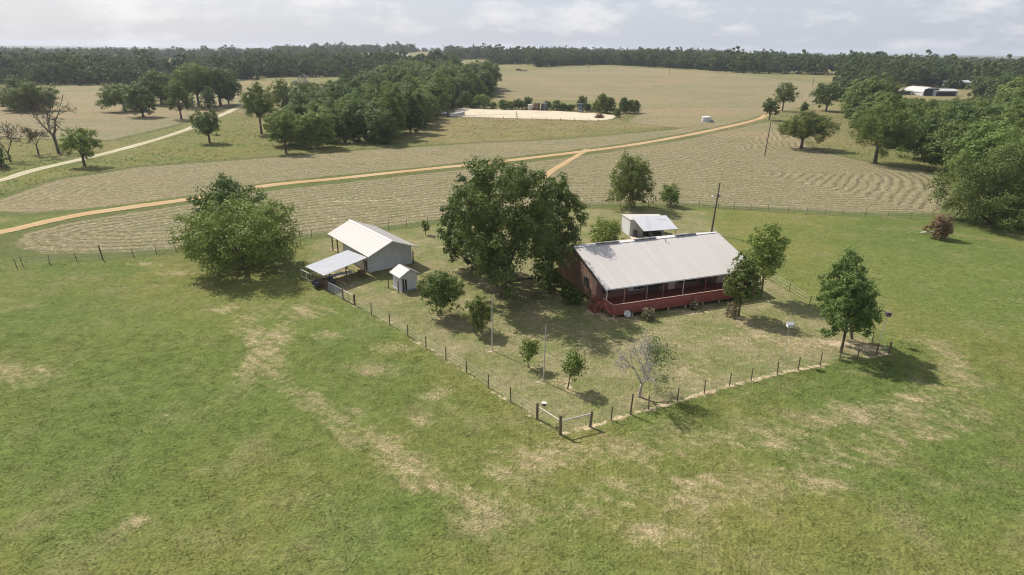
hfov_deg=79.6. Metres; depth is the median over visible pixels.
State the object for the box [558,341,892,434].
yard fence
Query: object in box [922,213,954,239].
withered bush
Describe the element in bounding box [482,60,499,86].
grove tree
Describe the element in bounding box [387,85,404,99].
grove tree
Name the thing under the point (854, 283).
pear tree
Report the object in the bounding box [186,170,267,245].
spreading tree
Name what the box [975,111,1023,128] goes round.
wood tree
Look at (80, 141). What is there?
oak
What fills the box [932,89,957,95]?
open shed
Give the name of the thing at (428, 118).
grove tree
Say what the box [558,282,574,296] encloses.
shrub
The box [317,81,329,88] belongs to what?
grove tree
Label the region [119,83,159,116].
oak
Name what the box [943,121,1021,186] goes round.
wood tree
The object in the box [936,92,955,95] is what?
door
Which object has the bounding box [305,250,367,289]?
shelter
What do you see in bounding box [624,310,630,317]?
satellite dish
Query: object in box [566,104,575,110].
pad bush
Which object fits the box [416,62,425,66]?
grove tree
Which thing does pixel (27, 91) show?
oak
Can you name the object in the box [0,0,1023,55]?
sky
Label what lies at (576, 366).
young tree
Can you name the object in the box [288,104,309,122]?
grove tree
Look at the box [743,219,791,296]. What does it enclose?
yard tree
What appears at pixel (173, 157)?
tall grass
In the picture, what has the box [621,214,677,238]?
carport
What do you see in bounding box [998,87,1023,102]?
wood tree
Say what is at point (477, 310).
yard tree
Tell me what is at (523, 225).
live oak
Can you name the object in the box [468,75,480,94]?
grove tree
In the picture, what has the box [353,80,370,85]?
grove tree
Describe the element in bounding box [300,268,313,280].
pen rail
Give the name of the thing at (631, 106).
pad bush
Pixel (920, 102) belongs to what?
wood tree
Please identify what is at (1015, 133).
oak
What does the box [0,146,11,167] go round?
tree
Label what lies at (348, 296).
pen rail
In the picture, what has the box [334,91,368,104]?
grove tree
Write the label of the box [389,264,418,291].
pump shed
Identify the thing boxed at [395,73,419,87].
grove tree
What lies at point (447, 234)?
live oak
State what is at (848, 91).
wood tree
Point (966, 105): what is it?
wood tree
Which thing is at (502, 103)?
pad bush
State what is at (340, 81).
grove tree
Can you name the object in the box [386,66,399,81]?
grove tree
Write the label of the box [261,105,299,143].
grove tree
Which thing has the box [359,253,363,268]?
door
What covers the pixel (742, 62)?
ridge woods
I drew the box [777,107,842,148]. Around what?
oak
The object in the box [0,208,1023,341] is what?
grass
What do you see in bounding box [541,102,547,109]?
storage tank
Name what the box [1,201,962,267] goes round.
pasture fence
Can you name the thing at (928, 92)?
door
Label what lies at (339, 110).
grove tree
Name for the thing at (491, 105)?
pad bush
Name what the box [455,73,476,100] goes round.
grove tree
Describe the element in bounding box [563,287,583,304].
shrub
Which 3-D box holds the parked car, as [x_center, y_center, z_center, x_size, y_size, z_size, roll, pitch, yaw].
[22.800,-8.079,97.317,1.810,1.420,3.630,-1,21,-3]
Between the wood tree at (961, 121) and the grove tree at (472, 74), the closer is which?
the wood tree at (961, 121)
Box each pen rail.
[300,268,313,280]
[342,288,353,303]
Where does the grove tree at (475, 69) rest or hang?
on the ground at (738, 168)
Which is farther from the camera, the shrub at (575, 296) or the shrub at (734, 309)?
the shrub at (575, 296)
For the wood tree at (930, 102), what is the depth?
263.01 m
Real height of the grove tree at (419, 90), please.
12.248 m
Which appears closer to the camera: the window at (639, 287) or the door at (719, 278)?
the window at (639, 287)
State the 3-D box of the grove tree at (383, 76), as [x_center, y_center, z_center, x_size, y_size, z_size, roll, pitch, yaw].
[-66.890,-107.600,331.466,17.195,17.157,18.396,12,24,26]
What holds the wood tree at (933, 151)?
on the ground at (738, 168)
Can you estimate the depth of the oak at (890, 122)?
162.73 m
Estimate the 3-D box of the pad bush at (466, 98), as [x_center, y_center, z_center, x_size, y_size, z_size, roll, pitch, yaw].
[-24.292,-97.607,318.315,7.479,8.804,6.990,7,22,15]
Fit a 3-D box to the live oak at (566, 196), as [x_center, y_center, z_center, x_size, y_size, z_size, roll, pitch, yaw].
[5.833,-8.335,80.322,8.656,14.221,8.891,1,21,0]
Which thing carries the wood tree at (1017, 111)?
on the ground at (738, 168)
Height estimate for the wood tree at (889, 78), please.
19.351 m
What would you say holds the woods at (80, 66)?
on the ground at (738, 168)
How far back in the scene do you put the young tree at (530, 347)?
57.29 m
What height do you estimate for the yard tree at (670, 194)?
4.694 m
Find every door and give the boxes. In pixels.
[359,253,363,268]
[668,282,674,288]
[716,275,723,282]
[923,89,938,95]
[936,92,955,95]
[948,83,967,87]
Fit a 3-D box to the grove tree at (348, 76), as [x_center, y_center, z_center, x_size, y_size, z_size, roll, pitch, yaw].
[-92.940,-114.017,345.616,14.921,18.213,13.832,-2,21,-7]
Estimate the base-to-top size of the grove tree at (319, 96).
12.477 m
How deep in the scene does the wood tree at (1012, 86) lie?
271.02 m
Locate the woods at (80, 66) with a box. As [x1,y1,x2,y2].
[0,42,462,84]
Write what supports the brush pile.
on the sand pad
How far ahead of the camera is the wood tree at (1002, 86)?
314.29 m
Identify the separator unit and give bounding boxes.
[577,104,583,112]
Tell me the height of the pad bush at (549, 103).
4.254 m
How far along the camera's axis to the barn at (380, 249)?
84.67 m
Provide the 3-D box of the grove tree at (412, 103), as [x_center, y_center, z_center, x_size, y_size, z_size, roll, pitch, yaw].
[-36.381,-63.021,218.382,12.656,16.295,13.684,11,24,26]
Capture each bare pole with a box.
[491,323,492,350]
[543,325,546,381]
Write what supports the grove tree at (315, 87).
on the ground at (738, 168)
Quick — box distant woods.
[2,45,1021,59]
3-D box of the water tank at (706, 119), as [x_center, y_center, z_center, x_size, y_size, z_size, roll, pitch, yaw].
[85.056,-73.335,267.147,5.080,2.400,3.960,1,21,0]
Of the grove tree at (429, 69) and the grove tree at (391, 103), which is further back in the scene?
the grove tree at (429, 69)
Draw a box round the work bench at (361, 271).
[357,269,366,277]
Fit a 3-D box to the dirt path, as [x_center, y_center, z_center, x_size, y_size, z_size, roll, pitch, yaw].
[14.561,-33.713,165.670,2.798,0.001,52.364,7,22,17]
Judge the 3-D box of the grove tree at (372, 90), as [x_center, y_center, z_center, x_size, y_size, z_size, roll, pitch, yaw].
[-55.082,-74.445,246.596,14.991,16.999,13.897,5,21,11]
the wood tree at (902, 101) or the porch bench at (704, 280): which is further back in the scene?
the wood tree at (902, 101)
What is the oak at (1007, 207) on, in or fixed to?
on the ground at (738, 168)
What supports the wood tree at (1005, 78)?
on the ground at (738, 168)
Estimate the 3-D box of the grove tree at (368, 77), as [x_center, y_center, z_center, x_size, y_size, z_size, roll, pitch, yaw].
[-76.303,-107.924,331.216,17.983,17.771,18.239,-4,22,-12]
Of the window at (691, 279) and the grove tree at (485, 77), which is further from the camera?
the grove tree at (485, 77)
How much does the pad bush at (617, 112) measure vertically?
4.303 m
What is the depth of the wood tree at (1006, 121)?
152.43 m
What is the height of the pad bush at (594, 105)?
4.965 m
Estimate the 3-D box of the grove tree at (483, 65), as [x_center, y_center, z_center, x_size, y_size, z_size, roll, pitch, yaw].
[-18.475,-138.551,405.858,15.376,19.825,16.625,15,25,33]
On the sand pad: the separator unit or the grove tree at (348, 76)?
the separator unit
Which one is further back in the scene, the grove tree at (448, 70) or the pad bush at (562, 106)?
the grove tree at (448, 70)
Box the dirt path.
[545,149,589,179]
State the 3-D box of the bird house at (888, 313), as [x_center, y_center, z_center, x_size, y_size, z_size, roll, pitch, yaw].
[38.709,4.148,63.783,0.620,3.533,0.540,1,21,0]
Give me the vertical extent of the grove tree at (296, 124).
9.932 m
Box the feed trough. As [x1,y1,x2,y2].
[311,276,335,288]
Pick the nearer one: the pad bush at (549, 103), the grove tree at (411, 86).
the grove tree at (411, 86)
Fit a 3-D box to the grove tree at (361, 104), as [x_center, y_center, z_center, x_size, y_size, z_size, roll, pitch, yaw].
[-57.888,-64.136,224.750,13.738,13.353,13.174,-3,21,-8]
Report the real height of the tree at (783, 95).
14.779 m
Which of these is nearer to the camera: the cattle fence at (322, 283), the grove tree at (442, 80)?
the cattle fence at (322, 283)
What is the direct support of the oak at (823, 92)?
on the ground at (738, 168)
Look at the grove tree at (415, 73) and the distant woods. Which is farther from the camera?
the distant woods
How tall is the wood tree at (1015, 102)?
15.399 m
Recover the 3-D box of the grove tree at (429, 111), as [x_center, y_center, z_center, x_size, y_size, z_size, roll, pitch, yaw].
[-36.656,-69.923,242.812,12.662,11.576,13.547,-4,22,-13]
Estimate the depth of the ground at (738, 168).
57.85 m
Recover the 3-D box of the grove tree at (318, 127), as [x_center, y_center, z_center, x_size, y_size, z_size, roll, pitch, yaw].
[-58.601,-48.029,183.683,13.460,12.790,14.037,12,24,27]
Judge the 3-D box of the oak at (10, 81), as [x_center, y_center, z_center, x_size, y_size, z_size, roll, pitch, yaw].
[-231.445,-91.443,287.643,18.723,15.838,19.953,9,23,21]
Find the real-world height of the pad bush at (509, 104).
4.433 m
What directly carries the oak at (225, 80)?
on the ground at (738, 168)
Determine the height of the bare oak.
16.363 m
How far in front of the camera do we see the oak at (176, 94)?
252.86 m
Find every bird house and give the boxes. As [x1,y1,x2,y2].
[783,322,793,356]
[879,311,892,340]
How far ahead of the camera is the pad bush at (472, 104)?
315.11 m
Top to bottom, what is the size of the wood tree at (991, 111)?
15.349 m
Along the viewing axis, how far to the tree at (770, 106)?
272.32 m
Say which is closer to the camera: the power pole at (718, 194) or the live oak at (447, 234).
the live oak at (447, 234)
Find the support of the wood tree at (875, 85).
on the ground at (738, 168)
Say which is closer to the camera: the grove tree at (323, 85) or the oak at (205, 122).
the oak at (205, 122)
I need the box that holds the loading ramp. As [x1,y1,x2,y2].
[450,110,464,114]
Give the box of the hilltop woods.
[271,41,504,59]
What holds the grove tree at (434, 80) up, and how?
on the ground at (738, 168)
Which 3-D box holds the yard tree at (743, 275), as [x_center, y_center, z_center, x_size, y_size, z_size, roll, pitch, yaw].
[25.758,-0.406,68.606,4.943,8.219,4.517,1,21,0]
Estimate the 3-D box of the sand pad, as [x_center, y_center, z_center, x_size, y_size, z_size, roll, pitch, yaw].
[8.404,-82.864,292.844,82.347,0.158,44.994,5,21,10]
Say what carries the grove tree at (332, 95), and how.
on the ground at (738, 168)
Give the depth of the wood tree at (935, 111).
184.92 m
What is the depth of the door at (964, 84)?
486.25 m
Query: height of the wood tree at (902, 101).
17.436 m
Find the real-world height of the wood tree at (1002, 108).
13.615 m
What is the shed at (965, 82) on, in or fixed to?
on the ground at (738, 168)
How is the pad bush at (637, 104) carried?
on the ground at (738, 168)
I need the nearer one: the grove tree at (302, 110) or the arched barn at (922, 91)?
the grove tree at (302, 110)
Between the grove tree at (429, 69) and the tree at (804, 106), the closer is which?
the tree at (804, 106)
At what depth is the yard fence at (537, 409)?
56.49 m
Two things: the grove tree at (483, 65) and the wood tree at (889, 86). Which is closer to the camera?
the wood tree at (889, 86)
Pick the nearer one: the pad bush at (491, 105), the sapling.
the sapling
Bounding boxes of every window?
[584,275,588,286]
[628,286,644,290]
[679,279,696,282]
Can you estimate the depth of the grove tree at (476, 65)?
422.07 m
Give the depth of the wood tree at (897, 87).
289.86 m
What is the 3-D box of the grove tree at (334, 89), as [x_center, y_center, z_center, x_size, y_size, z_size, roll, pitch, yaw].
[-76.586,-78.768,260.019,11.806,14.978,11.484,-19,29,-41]
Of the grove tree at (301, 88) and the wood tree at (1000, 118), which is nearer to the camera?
the wood tree at (1000, 118)
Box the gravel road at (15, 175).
[0,98,262,181]
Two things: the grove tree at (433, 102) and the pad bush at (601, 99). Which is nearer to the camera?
the grove tree at (433, 102)
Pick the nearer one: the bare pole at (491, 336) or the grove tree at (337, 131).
the bare pole at (491, 336)
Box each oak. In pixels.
[0,75,34,110]
[0,81,59,111]
[14,94,76,153]
[57,127,103,166]
[94,82,143,110]
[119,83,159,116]
[131,68,191,103]
[162,78,195,118]
[168,60,221,106]
[189,109,221,142]
[197,65,244,105]
[238,80,276,133]
[264,111,302,152]
[265,78,293,111]
[436,172,504,269]
[446,154,576,303]
[529,168,588,266]
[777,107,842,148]
[809,81,847,110]
[847,100,926,163]
[848,80,871,113]
[923,136,1023,234]
[971,124,1023,197]
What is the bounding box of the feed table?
[329,270,352,277]
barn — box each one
[328,219,418,272]
[905,86,939,95]
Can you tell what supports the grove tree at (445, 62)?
on the ground at (738, 168)
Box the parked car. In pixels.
[648,230,660,236]
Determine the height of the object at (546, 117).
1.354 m
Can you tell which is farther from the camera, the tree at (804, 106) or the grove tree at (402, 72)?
the grove tree at (402, 72)
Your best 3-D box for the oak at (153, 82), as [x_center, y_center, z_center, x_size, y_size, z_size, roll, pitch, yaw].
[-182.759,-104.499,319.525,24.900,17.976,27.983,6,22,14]
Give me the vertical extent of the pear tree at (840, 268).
10.386 m
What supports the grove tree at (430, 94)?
on the ground at (738, 168)
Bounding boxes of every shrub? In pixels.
[544,266,564,293]
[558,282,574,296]
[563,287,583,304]
[642,307,654,321]
[689,299,698,310]
[724,302,739,316]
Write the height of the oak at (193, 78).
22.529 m
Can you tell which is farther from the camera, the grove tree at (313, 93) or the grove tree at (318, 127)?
the grove tree at (313, 93)
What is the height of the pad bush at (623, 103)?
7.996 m
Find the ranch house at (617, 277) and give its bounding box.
[558,232,754,318]
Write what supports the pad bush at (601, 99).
on the ground at (738, 168)
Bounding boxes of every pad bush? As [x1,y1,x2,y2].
[453,99,463,107]
[459,90,472,106]
[469,101,478,107]
[474,94,489,107]
[487,102,497,108]
[498,99,507,108]
[506,101,514,109]
[512,98,524,108]
[522,97,532,108]
[544,100,551,108]
[550,100,561,109]
[559,103,568,110]
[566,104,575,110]
[575,95,587,109]
[583,103,591,110]
[591,102,599,111]
[595,93,607,112]
[603,97,615,112]
[614,108,620,117]
[618,97,627,113]
[625,99,636,113]
[634,100,641,112]
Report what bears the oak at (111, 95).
on the ground at (738, 168)
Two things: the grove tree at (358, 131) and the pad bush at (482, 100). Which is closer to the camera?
the grove tree at (358, 131)
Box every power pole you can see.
[711,183,720,231]
[764,122,770,155]
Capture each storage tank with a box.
[533,102,539,109]
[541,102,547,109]
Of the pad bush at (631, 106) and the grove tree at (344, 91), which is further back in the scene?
the pad bush at (631, 106)
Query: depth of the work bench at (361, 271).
80.72 m
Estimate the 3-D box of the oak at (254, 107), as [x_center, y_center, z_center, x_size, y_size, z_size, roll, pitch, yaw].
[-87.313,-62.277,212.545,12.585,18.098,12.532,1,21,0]
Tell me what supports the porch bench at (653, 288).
on the ranch house at (617, 277)
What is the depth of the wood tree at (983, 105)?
179.13 m
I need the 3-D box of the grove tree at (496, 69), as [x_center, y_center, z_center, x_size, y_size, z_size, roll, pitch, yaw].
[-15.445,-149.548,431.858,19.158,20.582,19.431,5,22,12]
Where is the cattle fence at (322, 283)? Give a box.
[315,276,327,289]
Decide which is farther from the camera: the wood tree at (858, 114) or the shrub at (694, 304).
the wood tree at (858, 114)
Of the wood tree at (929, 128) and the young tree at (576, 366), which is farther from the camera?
the wood tree at (929, 128)
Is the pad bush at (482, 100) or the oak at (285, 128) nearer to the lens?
the oak at (285, 128)
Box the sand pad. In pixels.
[450,108,615,119]
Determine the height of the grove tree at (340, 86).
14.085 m
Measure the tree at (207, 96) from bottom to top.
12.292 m
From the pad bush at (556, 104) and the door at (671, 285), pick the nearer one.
the door at (671, 285)
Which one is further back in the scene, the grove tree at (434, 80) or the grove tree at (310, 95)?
the grove tree at (434, 80)
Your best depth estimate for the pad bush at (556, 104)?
310.48 m
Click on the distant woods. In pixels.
(439, 49)
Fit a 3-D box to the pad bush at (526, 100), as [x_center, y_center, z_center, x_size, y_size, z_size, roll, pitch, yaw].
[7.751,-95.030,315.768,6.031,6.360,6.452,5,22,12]
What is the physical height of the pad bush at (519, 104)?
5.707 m
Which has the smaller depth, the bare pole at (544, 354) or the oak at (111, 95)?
the bare pole at (544, 354)
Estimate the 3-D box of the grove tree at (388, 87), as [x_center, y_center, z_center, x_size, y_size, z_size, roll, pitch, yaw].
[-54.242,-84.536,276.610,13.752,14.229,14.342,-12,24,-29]
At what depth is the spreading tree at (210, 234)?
78.71 m
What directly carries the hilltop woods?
on the ground at (738, 168)
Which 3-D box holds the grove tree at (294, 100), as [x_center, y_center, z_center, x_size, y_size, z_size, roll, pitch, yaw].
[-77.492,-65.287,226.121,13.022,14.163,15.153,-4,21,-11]
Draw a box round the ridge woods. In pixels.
[485,44,892,74]
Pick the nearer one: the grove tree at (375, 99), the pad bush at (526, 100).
the grove tree at (375, 99)
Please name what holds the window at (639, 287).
in the ranch house at (617, 277)
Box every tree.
[0,120,23,159]
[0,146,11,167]
[17,124,51,154]
[166,190,305,277]
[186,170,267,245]
[197,83,217,109]
[217,87,235,103]
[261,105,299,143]
[280,112,307,142]
[284,91,312,109]
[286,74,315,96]
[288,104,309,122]
[289,93,316,104]
[292,84,310,95]
[293,106,341,147]
[302,90,321,99]
[302,97,329,112]
[309,84,324,91]
[314,93,335,104]
[316,96,342,114]
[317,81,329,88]
[320,107,340,138]
[321,83,340,98]
[322,112,341,142]
[324,89,337,103]
[333,107,348,132]
[334,78,348,88]
[334,83,344,90]
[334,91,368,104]
[334,93,367,127]
[337,102,366,142]
[338,68,353,82]
[339,87,361,98]
[348,77,362,88]
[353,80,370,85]
[356,82,385,97]
[357,71,381,84]
[357,101,382,140]
[358,89,385,108]
[359,70,376,76]
[362,98,380,121]
[363,108,403,144]
[364,81,383,98]
[372,86,407,138]
[373,71,399,85]
[375,67,387,73]
[377,100,409,135]
[380,80,395,91]
[382,84,402,92]
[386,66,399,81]
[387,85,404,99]
[393,67,416,82]
[394,59,415,66]
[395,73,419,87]
[398,88,426,132]
[399,82,418,90]
[406,92,434,128]
[409,67,420,76]
[413,88,431,94]
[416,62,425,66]
[416,269,465,315]
[419,66,439,73]
[421,82,451,114]
[421,91,442,118]
[422,70,456,107]
[423,62,437,68]
[424,101,432,123]
[426,77,449,106]
[426,95,439,117]
[435,60,454,66]
[435,65,464,79]
[447,54,462,66]
[449,76,472,99]
[453,65,480,98]
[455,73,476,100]
[460,294,494,333]
[468,62,480,67]
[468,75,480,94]
[472,64,478,73]
[473,80,487,96]
[476,69,494,95]
[477,71,496,96]
[478,63,495,84]
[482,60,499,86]
[485,61,502,81]
[517,336,541,367]
[560,347,587,388]
[588,216,626,242]
[603,149,657,207]
[612,329,682,401]
[658,182,680,206]
[722,249,765,315]
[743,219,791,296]
[762,97,779,119]
[773,82,799,110]
[799,101,809,112]
[814,245,868,338]
[819,264,884,352]
[837,78,867,109]
[841,89,856,118]
[843,75,888,117]
[848,91,890,129]
[856,90,926,137]
[861,80,903,94]
[881,72,905,91]
[882,80,902,99]
[889,109,922,147]
[894,112,947,159]
[915,100,937,110]
[917,105,959,124]
[920,121,980,171]
[923,100,987,143]
[928,99,937,108]
[932,118,979,165]
[934,102,953,108]
[938,103,961,110]
[941,131,998,177]
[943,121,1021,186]
[957,99,977,107]
[967,118,1019,133]
[975,100,1003,115]
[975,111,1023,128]
[979,104,1000,117]
[981,125,1012,144]
[988,73,1023,98]
[990,96,1023,113]
[991,75,1023,104]
[995,104,1006,115]
[997,79,1021,92]
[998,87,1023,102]
[998,112,1023,128]
[999,100,1023,115]
[999,126,1023,144]
[1002,107,1023,119]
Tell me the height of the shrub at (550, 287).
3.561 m
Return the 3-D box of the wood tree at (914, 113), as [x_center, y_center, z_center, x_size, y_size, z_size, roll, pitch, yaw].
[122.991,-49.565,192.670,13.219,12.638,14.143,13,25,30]
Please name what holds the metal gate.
on the ground at (738, 168)
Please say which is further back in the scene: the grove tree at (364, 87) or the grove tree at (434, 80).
the grove tree at (434, 80)
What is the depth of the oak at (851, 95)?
275.10 m
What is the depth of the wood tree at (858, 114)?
226.05 m
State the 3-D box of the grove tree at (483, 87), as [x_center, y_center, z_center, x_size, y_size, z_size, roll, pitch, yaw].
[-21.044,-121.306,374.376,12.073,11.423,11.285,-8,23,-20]
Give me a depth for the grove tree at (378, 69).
369.36 m
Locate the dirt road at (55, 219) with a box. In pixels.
[0,109,779,233]
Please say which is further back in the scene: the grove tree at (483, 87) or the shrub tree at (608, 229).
the grove tree at (483, 87)
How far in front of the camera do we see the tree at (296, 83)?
306.17 m
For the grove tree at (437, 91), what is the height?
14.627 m
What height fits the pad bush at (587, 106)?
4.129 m
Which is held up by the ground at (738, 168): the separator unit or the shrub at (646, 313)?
the shrub at (646, 313)
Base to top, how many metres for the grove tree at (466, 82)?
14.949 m
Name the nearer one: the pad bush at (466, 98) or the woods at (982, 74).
the pad bush at (466, 98)
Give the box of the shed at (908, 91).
[899,89,912,94]
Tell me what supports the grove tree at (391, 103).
on the ground at (738, 168)
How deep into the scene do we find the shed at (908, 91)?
425.52 m
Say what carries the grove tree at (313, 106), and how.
on the ground at (738, 168)
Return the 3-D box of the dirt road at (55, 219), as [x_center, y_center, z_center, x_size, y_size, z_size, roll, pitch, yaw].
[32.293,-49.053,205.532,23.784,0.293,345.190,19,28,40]
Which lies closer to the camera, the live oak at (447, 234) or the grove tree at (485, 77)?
the live oak at (447, 234)
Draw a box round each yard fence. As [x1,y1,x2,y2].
[354,294,558,419]
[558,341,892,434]
[768,277,873,341]
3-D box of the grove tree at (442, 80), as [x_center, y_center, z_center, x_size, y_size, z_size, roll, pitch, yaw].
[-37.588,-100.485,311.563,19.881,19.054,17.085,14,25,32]
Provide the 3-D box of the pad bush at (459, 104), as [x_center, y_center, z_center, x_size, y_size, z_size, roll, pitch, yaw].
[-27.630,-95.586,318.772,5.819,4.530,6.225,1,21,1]
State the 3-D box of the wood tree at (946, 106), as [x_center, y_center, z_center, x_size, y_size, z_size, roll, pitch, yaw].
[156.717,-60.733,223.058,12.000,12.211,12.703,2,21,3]
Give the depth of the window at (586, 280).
74.12 m
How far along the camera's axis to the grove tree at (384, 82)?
293.10 m
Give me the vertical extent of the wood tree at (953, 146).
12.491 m
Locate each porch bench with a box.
[649,285,659,292]
[701,278,711,285]
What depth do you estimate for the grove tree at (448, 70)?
361.15 m
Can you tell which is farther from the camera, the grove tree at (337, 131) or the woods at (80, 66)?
the woods at (80, 66)
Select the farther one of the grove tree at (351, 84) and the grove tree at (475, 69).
the grove tree at (475, 69)
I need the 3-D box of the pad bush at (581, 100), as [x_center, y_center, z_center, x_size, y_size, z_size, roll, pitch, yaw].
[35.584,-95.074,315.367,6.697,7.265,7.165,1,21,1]
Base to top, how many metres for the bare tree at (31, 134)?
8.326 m
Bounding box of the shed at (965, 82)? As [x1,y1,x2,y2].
[941,80,971,87]
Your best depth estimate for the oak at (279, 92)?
279.40 m
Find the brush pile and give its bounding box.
[593,112,604,117]
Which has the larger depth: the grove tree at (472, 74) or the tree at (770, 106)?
the grove tree at (472, 74)
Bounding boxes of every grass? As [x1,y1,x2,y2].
[0,106,1005,211]
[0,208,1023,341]
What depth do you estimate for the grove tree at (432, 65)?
415.88 m
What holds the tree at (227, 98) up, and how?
on the ground at (738, 168)
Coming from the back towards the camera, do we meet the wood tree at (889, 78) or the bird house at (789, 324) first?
the wood tree at (889, 78)
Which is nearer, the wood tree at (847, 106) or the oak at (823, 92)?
the wood tree at (847, 106)
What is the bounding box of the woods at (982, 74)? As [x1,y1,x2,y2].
[828,49,1023,99]
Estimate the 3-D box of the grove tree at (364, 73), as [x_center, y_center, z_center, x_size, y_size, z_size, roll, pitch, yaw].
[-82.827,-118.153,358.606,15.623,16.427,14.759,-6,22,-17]
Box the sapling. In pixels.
[421,220,429,234]
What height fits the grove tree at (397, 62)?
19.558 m
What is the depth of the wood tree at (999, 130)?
144.12 m
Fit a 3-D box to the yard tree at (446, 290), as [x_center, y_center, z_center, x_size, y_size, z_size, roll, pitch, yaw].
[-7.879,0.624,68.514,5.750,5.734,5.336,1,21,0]
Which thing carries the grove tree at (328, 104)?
on the ground at (738, 168)
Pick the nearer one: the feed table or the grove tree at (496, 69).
the feed table
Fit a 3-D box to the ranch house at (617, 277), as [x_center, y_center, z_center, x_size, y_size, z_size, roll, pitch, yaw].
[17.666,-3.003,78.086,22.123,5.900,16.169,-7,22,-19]
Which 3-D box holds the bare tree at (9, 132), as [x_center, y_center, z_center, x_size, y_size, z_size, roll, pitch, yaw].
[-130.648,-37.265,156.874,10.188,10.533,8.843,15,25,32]
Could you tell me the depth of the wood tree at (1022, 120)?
163.12 m
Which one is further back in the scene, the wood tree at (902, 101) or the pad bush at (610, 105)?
the pad bush at (610, 105)
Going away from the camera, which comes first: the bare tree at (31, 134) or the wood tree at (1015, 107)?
the bare tree at (31, 134)
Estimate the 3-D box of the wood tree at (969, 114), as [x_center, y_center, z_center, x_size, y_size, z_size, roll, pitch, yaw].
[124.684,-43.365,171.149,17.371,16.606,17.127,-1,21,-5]
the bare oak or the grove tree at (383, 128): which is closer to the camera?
the bare oak
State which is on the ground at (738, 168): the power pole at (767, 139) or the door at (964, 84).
the power pole at (767, 139)
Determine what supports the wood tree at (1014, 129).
on the ground at (738, 168)
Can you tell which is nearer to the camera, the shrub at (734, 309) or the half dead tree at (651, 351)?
the half dead tree at (651, 351)
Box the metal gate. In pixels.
[327,281,342,298]
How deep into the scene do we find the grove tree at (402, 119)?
211.72 m
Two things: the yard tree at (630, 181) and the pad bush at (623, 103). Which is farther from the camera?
the pad bush at (623, 103)
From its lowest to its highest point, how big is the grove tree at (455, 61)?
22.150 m
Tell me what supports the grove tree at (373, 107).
on the ground at (738, 168)
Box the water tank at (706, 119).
[701,116,713,121]
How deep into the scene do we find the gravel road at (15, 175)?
172.44 m
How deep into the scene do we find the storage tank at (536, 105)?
309.84 m
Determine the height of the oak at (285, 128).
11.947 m
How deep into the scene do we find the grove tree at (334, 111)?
205.50 m
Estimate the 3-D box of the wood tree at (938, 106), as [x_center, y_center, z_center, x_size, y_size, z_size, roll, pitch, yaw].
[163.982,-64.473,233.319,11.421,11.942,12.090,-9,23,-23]
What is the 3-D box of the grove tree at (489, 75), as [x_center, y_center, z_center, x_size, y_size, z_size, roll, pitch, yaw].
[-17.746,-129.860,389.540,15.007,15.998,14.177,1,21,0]
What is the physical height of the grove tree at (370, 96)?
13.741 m
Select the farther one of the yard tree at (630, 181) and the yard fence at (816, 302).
the yard tree at (630, 181)
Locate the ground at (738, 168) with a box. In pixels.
[0,46,1023,574]

